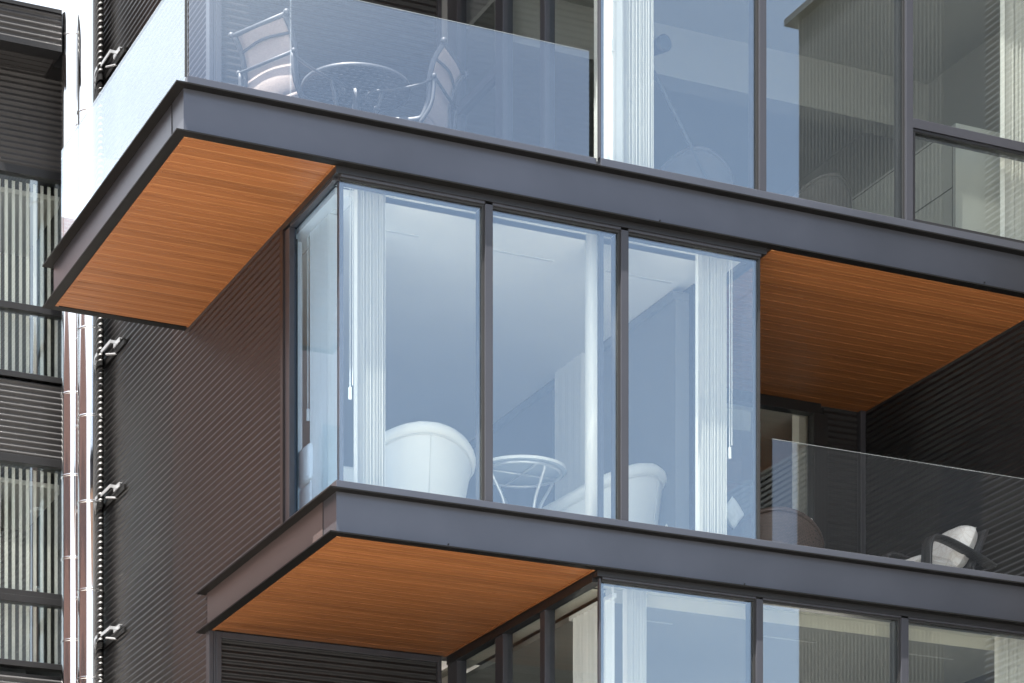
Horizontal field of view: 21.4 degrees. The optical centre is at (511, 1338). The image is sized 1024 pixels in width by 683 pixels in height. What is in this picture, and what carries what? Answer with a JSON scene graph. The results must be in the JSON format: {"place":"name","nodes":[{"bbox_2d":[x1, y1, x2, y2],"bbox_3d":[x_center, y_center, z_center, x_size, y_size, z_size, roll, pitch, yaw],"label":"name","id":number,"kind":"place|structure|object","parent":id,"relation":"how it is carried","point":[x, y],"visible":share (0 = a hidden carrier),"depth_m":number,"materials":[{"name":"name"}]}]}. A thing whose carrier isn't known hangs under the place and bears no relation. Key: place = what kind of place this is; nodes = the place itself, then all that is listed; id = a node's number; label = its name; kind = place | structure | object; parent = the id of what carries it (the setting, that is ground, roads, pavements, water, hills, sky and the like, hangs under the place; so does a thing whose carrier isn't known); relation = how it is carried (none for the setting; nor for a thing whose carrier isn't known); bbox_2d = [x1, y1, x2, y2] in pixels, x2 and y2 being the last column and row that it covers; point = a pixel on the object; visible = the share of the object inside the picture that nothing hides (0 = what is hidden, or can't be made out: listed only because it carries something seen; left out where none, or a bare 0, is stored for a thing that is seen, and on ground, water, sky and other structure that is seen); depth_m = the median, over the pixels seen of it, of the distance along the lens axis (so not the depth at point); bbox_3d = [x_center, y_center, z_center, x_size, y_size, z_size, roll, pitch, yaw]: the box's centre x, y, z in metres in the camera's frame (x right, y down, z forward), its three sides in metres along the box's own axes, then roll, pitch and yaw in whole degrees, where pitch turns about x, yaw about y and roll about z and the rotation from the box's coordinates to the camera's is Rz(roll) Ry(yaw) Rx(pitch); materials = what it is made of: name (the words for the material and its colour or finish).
{"place":"outdoors","nodes":[
{"label":"outdoors","id":0,"kind":"place"},
{"bbox_2d":[16,0,60,9],"label":"sky","id":1,"kind":"structure","parent":0,"point":[56,4],"materials":[{"name":"white"}]},
{"label":"ground","id":2,"kind":"structure","parent":0,"visible":0},
{"bbox_2d":[0,0,61,682],"bbox_3d":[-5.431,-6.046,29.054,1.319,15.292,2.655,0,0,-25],"label":"building","id":3,"kind":"structure","parent":2,"relation":"on","point":[30,155],"depth_m":28.55,"materials":[{"name":"metal"}]},
{"bbox_2d":[0,466,57,663],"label":"vertical blind","id":4,"kind":"object","parent":3,"relation":"attached to","point":[34,563],"visible":1,"depth_m":28.65,"materials":[{"name":"white fabric"}]},
{"bbox_2d":[0,179,57,376],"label":"vertical blind","id":5,"kind":"object","parent":3,"relation":"attached to","point":[34,277],"visible":0.97,"depth_m":28.64,"materials":[{"name":"white fabric"}]},
{"bbox_2d":[0,162,60,241],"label":"window","id":6,"kind":"structure","parent":3,"relation":"in","point":[6,169],"depth_m":28.52,"materials":[{"name":"metal"}]},
{"bbox_2d":[0,300,60,386],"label":"window","id":7,"kind":"structure","parent":3,"relation":"in","point":[5,306],"depth_m":28.50,"materials":[{"name":"metal"}]},
{"bbox_2d":[0,452,60,599],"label":"window","id":8,"kind":"structure","parent":3,"relation":"in","point":[10,459],"depth_m":28.51,"materials":[{"name":"metal"}]},
{"bbox_2d":[0,593,60,672],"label":"window","id":9,"kind":"structure","parent":3,"relation":"in","point":[5,598],"depth_m":28.50,"materials":[{"name":"metal"}]},
{"bbox_2d":[61,0,77,682],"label":"flue pipe","id":10,"kind":"object","parent":3,"relation":"attached to","point":[69,398],"visible":0.46,"depth_m":27.94,"materials":[{"name":"silver metal"}]},
{"bbox_2d":[42,0,1023,682],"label":"apartment building","id":11,"kind":"structure","parent":2,"relation":"on","point":[532,244],"depth_m":24.65,"materials":[{"name":"metal"}]},
{"bbox_2d":[77,0,104,682],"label":"flue pipe","id":12,"kind":"object","parent":11,"relation":"attached to","point":[91,420],"visible":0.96,"depth_m":27.70,"materials":[{"name":"silver metal"}]},
{"bbox_2d":[101,46,125,84],"bbox_3d":[-4.092,-12.961,27.581,0.104,0.123,0.850,0,0,-25],"label":"pipe bracket","id":13,"kind":"object","parent":11,"relation":"attached to","point":[113,66],"visible":1,"depth_m":27.48,"materials":[{"name":"metal"}]},
{"bbox_2d":[101,337,125,368],"bbox_3d":[-4.092,-10.031,27.581,0.104,0.123,0.850,0,0,-25],"label":"pipe bracket","id":14,"kind":"object","parent":11,"relation":"attached to","point":[115,352],"visible":1,"depth_m":27.48,"materials":[{"name":"metal"}]},
{"bbox_2d":[101,482,125,510],"bbox_3d":[-4.092,-8.571,27.581,0.104,0.123,0.850,0,0,-25],"label":"pipe bracket","id":15,"kind":"object","parent":11,"relation":"attached to","point":[115,496],"visible":1,"depth_m":27.48,"materials":[{"name":"metal"}]},
{"bbox_2d":[101,624,125,649],"bbox_3d":[-4.092,-7.141,27.581,0.104,0.123,0.850,0,0,-25],"label":"pipe bracket","id":16,"kind":"object","parent":11,"relation":"attached to","point":[115,637],"visible":1,"depth_m":27.48,"materials":[{"name":"metal"}]},
{"bbox_2d":[228,8,344,105],"bbox_3d":[-1.888,-10.424,22.775,0.691,1.031,0.730,0,0,39],"label":"patio chair","id":17,"kind":"object","parent":11,"relation":"on","point":[270,58],"visible":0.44,"depth_m":22.56,"materials":[{"name":"beige fabric"}]},
{"bbox_2d":[285,177,337,520],"bbox_3d":[-1.664,-8.162,22.514,0.062,2.560,1.145,0,0,-25],"label":"window","id":18,"kind":"structure","parent":11,"relation":"in","point":[290,234],"depth_m":22.93,"materials":[{"name":"black metal"}]},
{"bbox_2d":[306,210,336,498],"bbox_3d":[-1.591,-8.149,22.821,0.088,2.521,0.613,0,0,-25],"label":"vertical blind","id":19,"kind":"object","parent":11,"relation":"hanging from","point":[321,414],"visible":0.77,"depth_m":22.69,"materials":[{"name":"white fabric"}]},
{"bbox_2d":[298,443,353,508],"bbox_3d":[-1.678,-7.269,23.765,0.770,0.640,1.500,0,0,-25],"label":"sofa","id":20,"kind":"object","parent":11,"relation":"on","point":[305,463],"visible":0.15,"depth_m":23.06,"materials":[{"name":"white leather"}]},
{"bbox_2d":[301,62,411,113],"bbox_3d":[-1.325,-10.290,23.069,0.934,0.705,0.934,0,0,-25],"label":"patio table","id":21,"kind":"object","parent":11,"relation":"on","point":[356,99],"visible":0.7,"depth_m":22.98,"materials":[{"name":"grey metal"}]},
{"bbox_2d":[348,188,399,486],"bbox_3d":[-1.133,-8.180,22.320,0.473,2.581,0.089,0,0,-25],"label":"vertical blind","id":22,"kind":"object","parent":11,"relation":"hanging from","point":[369,337],"visible":0.84,"depth_m":22.28,"materials":[{"name":"white fabric"}]},
{"bbox_2d":[334,174,492,501],"bbox_3d":[-0.809,-8.162,22.282,1.343,2.560,0.199,0,0,-25],"label":"window","id":23,"kind":"structure","parent":11,"relation":"in","point":[484,214],"depth_m":22.46,"materials":[{"name":"grey metal"}]},
{"bbox_2d":[365,37,467,128],"bbox_3d":[-0.814,-10.424,23.199,0.729,1.031,0.691,0,0,15],"label":"patio chair","id":24,"kind":"object","parent":11,"relation":"on","point":[447,74],"visible":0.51,"depth_m":23.02,"materials":[{"name":"beige fabric"}]},
{"bbox_2d":[385,421,475,497],"bbox_3d":[-0.797,-7.285,23.124,1.034,0.832,0.821,0,0,-19],"label":"armchair","id":25,"kind":"object","parent":11,"relation":"on","point":[431,457],"visible":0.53,"depth_m":22.81,"materials":[{"name":"white leather"}]},
{"bbox_2d":[448,660,465,682],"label":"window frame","id":26,"kind":"structure","parent":11,"relation":"in","point":[457,669],"depth_m":25.63,"materials":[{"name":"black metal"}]},
{"bbox_2d":[448,0,494,131],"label":"window","id":27,"kind":"structure","parent":11,"relation":"in","point":[465,103],"depth_m":25.61,"materials":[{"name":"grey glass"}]},
{"bbox_2d":[495,0,512,140],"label":"window","id":28,"kind":"structure","parent":11,"relation":"in","point":[503,8],"depth_m":24.67,"materials":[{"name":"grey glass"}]},
{"bbox_2d":[495,634,512,682],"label":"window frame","id":29,"kind":"structure","parent":11,"relation":"in","point":[504,642],"depth_m":24.67,"materials":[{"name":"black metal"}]},
{"bbox_2d":[493,455,566,508],"bbox_3d":[0.083,-7.246,23.816,0.794,0.769,0.794,0,0,-25],"label":"side table","id":30,"kind":"object","parent":11,"relation":"on","point":[522,471],"visible":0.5,"depth_m":23.74,"materials":[{"name":"white paint"}]},
{"bbox_2d":[540,0,554,149],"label":"window frame","id":31,"kind":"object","parent":11,"relation":"in","point":[547,7],"depth_m":23.86,"materials":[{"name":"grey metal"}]},
{"bbox_2d":[540,610,554,682],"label":"window","id":32,"kind":"structure","parent":11,"relation":"in","point":[547,618],"depth_m":23.86,"materials":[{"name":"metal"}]},
{"bbox_2d":[491,203,628,520],"bbox_3d":[0.375,-8.162,22.825,1.262,2.560,0.199,0,0,-25],"label":"window","id":33,"kind":"structure","parent":11,"relation":"in","point":[619,241],"depth_m":22.99,"materials":[{"name":"grey metal"}]},
{"bbox_2d":[555,353,584,499],"bbox_3d":[0.565,-8.175,26.106,0.088,2.571,0.766,0,0,-25],"label":"vertical blind","id":34,"kind":"object","parent":11,"relation":"hanging from","point":[570,416],"visible":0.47,"depth_m":26.05,"materials":[{"name":"white fabric"}]},
{"bbox_2d":[569,593,616,682],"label":"vertical blind","id":35,"kind":"object","parent":11,"relation":"hanging from","point":[584,620],"visible":0.79,"depth_m":23.55,"materials":[{"name":"white fabric"}]},
{"bbox_2d":[541,463,666,524],"bbox_3d":[0.881,-7.340,24.483,1.028,0.942,1.291,0,0,23],"label":"armchair","id":36,"kind":"object","parent":11,"relation":"on","point":[647,482],"visible":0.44,"depth_m":24.07,"materials":[{"name":"white leather"}]},
{"bbox_2d":[594,0,615,160],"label":"vertical blind","id":37,"kind":"object","parent":11,"relation":"hanging from","point":[609,104],"visible":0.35,"depth_m":23.22,"materials":[{"name":"white fabric"}]},
{"bbox_2d":[611,0,653,168],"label":"vertical blind","id":38,"kind":"object","parent":11,"relation":"hanging from","point":[634,86],"visible":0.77,"depth_m":23.30,"materials":[{"name":"white fabric"}]},
{"bbox_2d":[611,587,656,682],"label":"vertical blind","id":39,"kind":"object","parent":11,"relation":"hanging from","point":[634,636],"visible":0.98,"depth_m":23.30,"materials":[{"name":"white fabric"}]},
{"bbox_2d":[597,577,762,682],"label":"window","id":40,"kind":"structure","parent":11,"relation":"in","point":[753,606],"depth_m":23.52,"materials":[{"name":"grey metal"}]},
{"bbox_2d":[653,34,708,179],"bbox_3d":[1.297,-10.754,24.112,1.179,1.437,0.671,0,0,-25],"label":"floor lamp","id":41,"kind":"object","parent":11,"relation":"on","point":[662,43],"visible":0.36,"depth_m":23.96,"materials":[{"name":"white metal"}]},
{"bbox_2d":[597,0,765,190],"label":"window","id":42,"kind":"structure","parent":11,"relation":"in","point":[756,8],"depth_m":23.55,"materials":[{"name":"grey metal"}]},
{"bbox_2d":[627,229,760,538],"bbox_3d":[1.538,-8.162,23.356,1.295,2.560,0.185,0,0,-25],"label":"window","id":43,"kind":"structure","parent":11,"relation":"in","point":[637,236],"depth_m":23.48,"materials":[{"name":"grey metal"}]},
{"bbox_2d":[660,146,734,184],"bbox_3d":[1.645,-10.289,24.677,0.763,0.824,0.694,0,0,-5],"label":"lounge chair","id":44,"kind":"object","parent":11,"relation":"on","point":[713,163],"visible":0.37,"depth_m":24.37,"materials":[{"name":"grey fabric"}]},
{"bbox_2d":[693,253,737,534],"bbox_3d":[1.781,-8.180,23.657,0.460,2.581,0.089,0,0,-25],"label":"vertical blind","id":45,"kind":"object","parent":11,"relation":"hanging from","point":[710,403],"visible":0.84,"depth_m":23.62,"materials":[{"name":"white fabric"}]},
{"bbox_2d":[726,260,752,285],"bbox_3d":[1.963,-8.162,23.994,0.100,2.560,0.780,0,0,-25],"label":"window","id":46,"kind":"structure","parent":11,"relation":"in","point":[741,268],"depth_m":23.87,"materials":[{"name":"clear glass"}]},
{"bbox_2d":[727,507,824,547],"bbox_3d":[2.415,-7.283,25.365,1.074,0.768,0.785,0,0,-10],"label":"lounge chair","id":47,"kind":"object","parent":11,"relation":"on","point":[788,525],"visible":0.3,"depth_m":25.04,"materials":[{"name":"grey plastic"}]},
{"bbox_2d":[727,496,743,528],"bbox_3d":[1.983,-7.411,24.346,0.102,0.212,0.212,-2,-44,44],"label":"pillow","id":48,"kind":"object","parent":47,"relation":"on","point":[735,514],"visible":0.85,"depth_m":24.30,"materials":[{"name":"white fabric"}]},
{"bbox_2d":[727,388,827,548],"bbox_3d":[2.022,-8.158,27.031,2.540,2.618,0.130,0,0,-25],"label":"balcony door","id":49,"kind":"structure","parent":11,"relation":"in","point":[817,423],"depth_m":27.45,"materials":[{"name":"metal"}]},
{"bbox_2d":[792,415,806,514],"bbox_3d":[2.997,-8.165,27.670,0.371,2.591,0.089,0,0,-25],"label":"vertical blind","id":50,"kind":"object","parent":11,"relation":"hanging from","point":[799,468],"visible":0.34,"depth_m":27.59,"materials":[{"name":"white fabric"}]},
{"bbox_2d":[792,172,851,208],"bbox_3d":[2.810,-10.319,25.322,0.763,0.884,0.694,0,0,-35],"label":"lounge chair","id":51,"kind":"object","parent":11,"relation":"on","point":[832,188],"visible":0.34,"depth_m":25.01,"materials":[{"name":"grey fabric"}]},
{"bbox_2d":[762,598,908,682],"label":"window","id":52,"kind":"structure","parent":11,"relation":"in","point":[899,628],"depth_m":24.14,"materials":[{"name":"grey metal"}]},
{"bbox_2d":[894,0,912,220],"bbox_3d":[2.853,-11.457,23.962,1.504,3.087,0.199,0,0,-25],"label":"window mullion","id":53,"kind":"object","parent":11,"relation":"in","point":[903,9],"depth_m":24.18,"materials":[{"name":"grey metal"}]},
{"bbox_2d":[852,123,999,235],"bbox_3d":[4.030,-10.539,26.003,0.747,1.323,1.892,0,0,-25],"label":"cabinet","id":54,"kind":"object","parent":11,"relation":"on","point":[957,187],"visible":0.21,"depth_m":25.16,"materials":[{"name":"white wood"}]},
{"bbox_2d":[880,525,996,569],"bbox_3d":[4.010,-7.285,25.607,0.820,0.776,0.804,0,0,-31],"label":"wicker chair","id":55,"kind":"object","parent":11,"relation":"on","point":[960,546],"visible":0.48,"depth_m":25.44,"materials":[{"name":"fabric"}]},
{"bbox_2d":[907,617,1023,639],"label":"window","id":56,"kind":"structure","parent":11,"relation":"in","point":[920,622],"depth_m":24.50,"materials":[{"name":"grey metal"}]},
{"bbox_2d":[913,118,1023,243],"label":"window frame","id":57,"kind":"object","parent":11,"relation":"in","point":[928,131],"depth_m":24.45,"materials":[{"name":"grey metal"}]},
{"bbox_2d":[994,636,1023,682],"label":"vertical blind","id":58,"kind":"object","parent":11,"relation":"hanging from","point":[1009,659],"visible":0.98,"depth_m":24.91,"materials":[{"name":"white fabric"}]},
{"bbox_2d":[1000,0,1023,240],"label":"vertical blind","id":59,"kind":"object","parent":11,"relation":"hanging from","point":[1012,111],"visible":0.78,"depth_m":24.92,"materials":[{"name":"white fabric"}]}
]}

